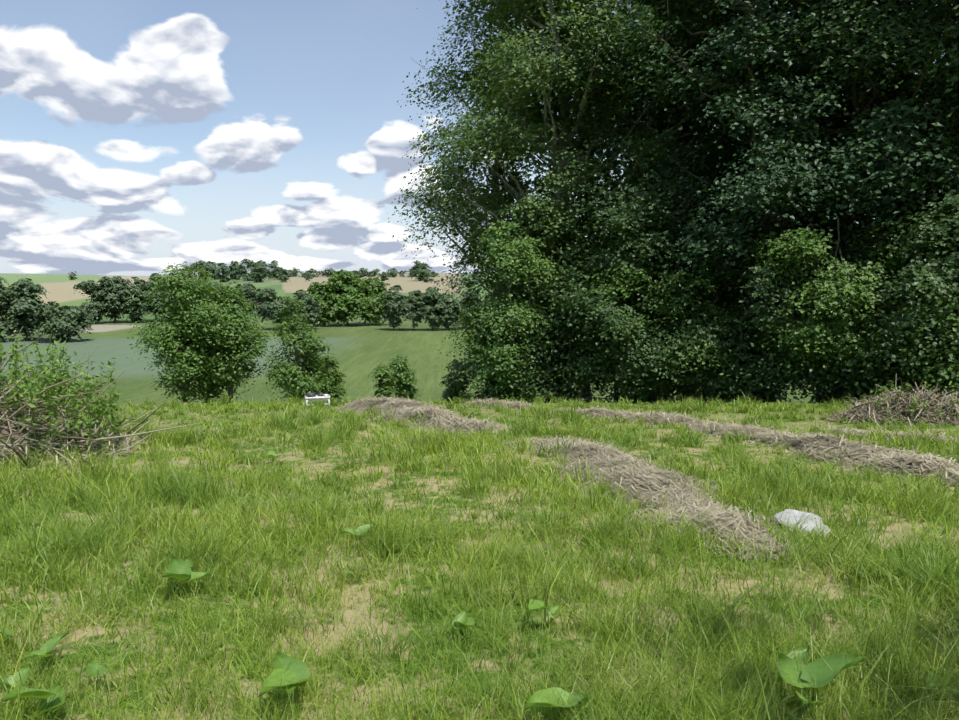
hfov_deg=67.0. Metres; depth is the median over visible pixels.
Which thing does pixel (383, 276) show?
ridge tree
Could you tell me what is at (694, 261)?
bush
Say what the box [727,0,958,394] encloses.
tree
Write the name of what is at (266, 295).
valley tree
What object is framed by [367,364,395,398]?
young tree
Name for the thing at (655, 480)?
hay windrow
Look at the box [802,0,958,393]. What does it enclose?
tree
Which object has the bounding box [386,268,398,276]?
tree
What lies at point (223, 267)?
ridge tree
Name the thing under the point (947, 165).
tree
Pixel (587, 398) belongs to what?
tree
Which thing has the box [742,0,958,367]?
tree
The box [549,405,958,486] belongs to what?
hay windrow
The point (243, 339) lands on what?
bush
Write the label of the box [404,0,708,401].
tree
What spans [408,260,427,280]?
ridge tree
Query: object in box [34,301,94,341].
valley tree
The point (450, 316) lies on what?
valley tree
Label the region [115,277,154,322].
valley tree
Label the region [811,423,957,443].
hay windrow
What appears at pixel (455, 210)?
tree
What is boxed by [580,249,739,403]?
bush
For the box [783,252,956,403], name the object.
bush
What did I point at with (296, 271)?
tree
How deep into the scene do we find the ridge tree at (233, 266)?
822.79 m
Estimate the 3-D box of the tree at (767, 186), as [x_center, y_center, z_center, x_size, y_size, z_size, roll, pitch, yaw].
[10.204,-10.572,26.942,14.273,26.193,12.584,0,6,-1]
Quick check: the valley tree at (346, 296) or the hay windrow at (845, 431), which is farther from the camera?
the valley tree at (346, 296)
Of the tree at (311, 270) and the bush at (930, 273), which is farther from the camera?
the tree at (311, 270)
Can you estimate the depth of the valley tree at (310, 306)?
204.03 m
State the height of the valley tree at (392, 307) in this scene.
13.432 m
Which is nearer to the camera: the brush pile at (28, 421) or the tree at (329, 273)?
the brush pile at (28, 421)
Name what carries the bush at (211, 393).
on the terrain ground at (362, 349)
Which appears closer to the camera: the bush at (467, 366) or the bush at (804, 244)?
the bush at (804, 244)
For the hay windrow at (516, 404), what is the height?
0.542 m
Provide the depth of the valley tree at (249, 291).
272.56 m
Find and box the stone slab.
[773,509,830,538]
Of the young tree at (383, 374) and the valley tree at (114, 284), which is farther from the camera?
the valley tree at (114, 284)
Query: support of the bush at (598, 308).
on the terrain ground at (362, 349)
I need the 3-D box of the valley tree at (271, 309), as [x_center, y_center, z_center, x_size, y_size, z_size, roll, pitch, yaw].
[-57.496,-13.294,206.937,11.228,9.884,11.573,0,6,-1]
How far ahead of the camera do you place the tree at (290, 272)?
886.49 m
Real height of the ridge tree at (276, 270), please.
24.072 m
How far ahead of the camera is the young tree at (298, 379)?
28.98 m
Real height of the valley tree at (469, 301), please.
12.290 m
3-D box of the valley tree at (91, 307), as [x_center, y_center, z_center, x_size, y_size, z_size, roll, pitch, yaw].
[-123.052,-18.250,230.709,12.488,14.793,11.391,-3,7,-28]
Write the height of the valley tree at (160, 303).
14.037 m
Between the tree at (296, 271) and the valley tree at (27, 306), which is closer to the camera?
the valley tree at (27, 306)
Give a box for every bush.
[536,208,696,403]
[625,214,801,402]
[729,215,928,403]
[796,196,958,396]
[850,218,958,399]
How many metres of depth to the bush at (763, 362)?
25.21 m
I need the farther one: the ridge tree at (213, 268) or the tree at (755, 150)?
the ridge tree at (213, 268)
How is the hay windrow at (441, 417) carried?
on the terrain ground at (362, 349)
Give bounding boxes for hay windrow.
[334,395,522,435]
[459,398,538,409]
[501,434,808,561]
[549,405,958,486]
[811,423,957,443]
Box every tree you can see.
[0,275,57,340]
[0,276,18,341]
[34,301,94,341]
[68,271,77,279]
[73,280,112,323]
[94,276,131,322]
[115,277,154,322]
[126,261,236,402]
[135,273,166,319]
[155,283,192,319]
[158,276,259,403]
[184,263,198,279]
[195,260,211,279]
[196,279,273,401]
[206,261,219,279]
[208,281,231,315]
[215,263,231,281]
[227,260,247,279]
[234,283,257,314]
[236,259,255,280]
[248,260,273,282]
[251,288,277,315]
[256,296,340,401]
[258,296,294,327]
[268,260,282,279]
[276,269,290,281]
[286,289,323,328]
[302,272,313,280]
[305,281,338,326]
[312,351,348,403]
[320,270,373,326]
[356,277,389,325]
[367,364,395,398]
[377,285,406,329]
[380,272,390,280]
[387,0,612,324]
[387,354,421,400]
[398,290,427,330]
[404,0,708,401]
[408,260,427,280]
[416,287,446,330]
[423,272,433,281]
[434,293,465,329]
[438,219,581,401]
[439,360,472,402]
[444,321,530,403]
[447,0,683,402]
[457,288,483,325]
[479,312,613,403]
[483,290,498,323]
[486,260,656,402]
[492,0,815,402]
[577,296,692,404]
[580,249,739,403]
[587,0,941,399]
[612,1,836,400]
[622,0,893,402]
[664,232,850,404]
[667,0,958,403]
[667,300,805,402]
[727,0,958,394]
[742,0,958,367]
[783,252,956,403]
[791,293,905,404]
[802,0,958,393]
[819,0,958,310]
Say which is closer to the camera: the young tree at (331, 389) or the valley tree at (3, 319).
the young tree at (331, 389)
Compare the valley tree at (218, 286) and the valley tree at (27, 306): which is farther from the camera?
the valley tree at (218, 286)
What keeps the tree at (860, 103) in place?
on the terrain ground at (362, 349)
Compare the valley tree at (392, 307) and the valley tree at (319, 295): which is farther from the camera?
the valley tree at (319, 295)
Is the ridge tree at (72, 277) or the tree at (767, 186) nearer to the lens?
the tree at (767, 186)
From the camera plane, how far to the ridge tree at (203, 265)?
795.49 m
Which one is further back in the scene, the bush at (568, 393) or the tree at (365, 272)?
the tree at (365, 272)
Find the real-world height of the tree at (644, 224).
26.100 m
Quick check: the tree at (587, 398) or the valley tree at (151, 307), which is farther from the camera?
the valley tree at (151, 307)
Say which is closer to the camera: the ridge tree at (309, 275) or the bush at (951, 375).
the bush at (951, 375)
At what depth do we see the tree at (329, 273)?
830.04 m
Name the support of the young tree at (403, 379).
on the terrain ground at (362, 349)
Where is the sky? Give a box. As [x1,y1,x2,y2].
[0,0,956,275]
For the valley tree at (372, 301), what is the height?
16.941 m
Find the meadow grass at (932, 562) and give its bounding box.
[0,388,958,719]
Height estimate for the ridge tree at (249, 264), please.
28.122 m
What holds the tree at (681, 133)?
on the terrain ground at (362, 349)
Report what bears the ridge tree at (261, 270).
on the terrain ground at (362, 349)
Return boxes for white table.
[305,393,329,406]
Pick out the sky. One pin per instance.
(138, 137)
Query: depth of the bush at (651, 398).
28.34 m
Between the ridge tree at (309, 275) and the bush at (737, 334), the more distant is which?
the ridge tree at (309, 275)
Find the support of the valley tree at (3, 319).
on the terrain ground at (362, 349)
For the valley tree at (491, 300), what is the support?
on the terrain ground at (362, 349)
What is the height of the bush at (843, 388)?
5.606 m
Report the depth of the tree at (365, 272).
831.43 m
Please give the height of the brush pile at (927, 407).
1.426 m
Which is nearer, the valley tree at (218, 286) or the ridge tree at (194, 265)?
the valley tree at (218, 286)
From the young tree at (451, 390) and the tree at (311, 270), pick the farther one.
the tree at (311, 270)
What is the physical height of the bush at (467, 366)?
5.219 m
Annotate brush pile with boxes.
[0,326,194,471]
[825,373,958,425]
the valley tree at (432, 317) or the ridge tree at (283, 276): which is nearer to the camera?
the valley tree at (432, 317)
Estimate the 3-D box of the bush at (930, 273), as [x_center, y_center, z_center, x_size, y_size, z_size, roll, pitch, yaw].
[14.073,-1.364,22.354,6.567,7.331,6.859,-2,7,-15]
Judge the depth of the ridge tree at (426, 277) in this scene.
610.17 m
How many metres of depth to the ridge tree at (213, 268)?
855.22 m
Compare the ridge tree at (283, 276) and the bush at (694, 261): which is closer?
the bush at (694, 261)
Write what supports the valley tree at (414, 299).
on the terrain ground at (362, 349)
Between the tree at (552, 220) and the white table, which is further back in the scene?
the tree at (552, 220)
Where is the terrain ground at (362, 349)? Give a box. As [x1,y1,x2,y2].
[0,271,958,719]
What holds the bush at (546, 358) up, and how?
on the terrain ground at (362, 349)
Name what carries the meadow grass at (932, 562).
on the terrain ground at (362, 349)

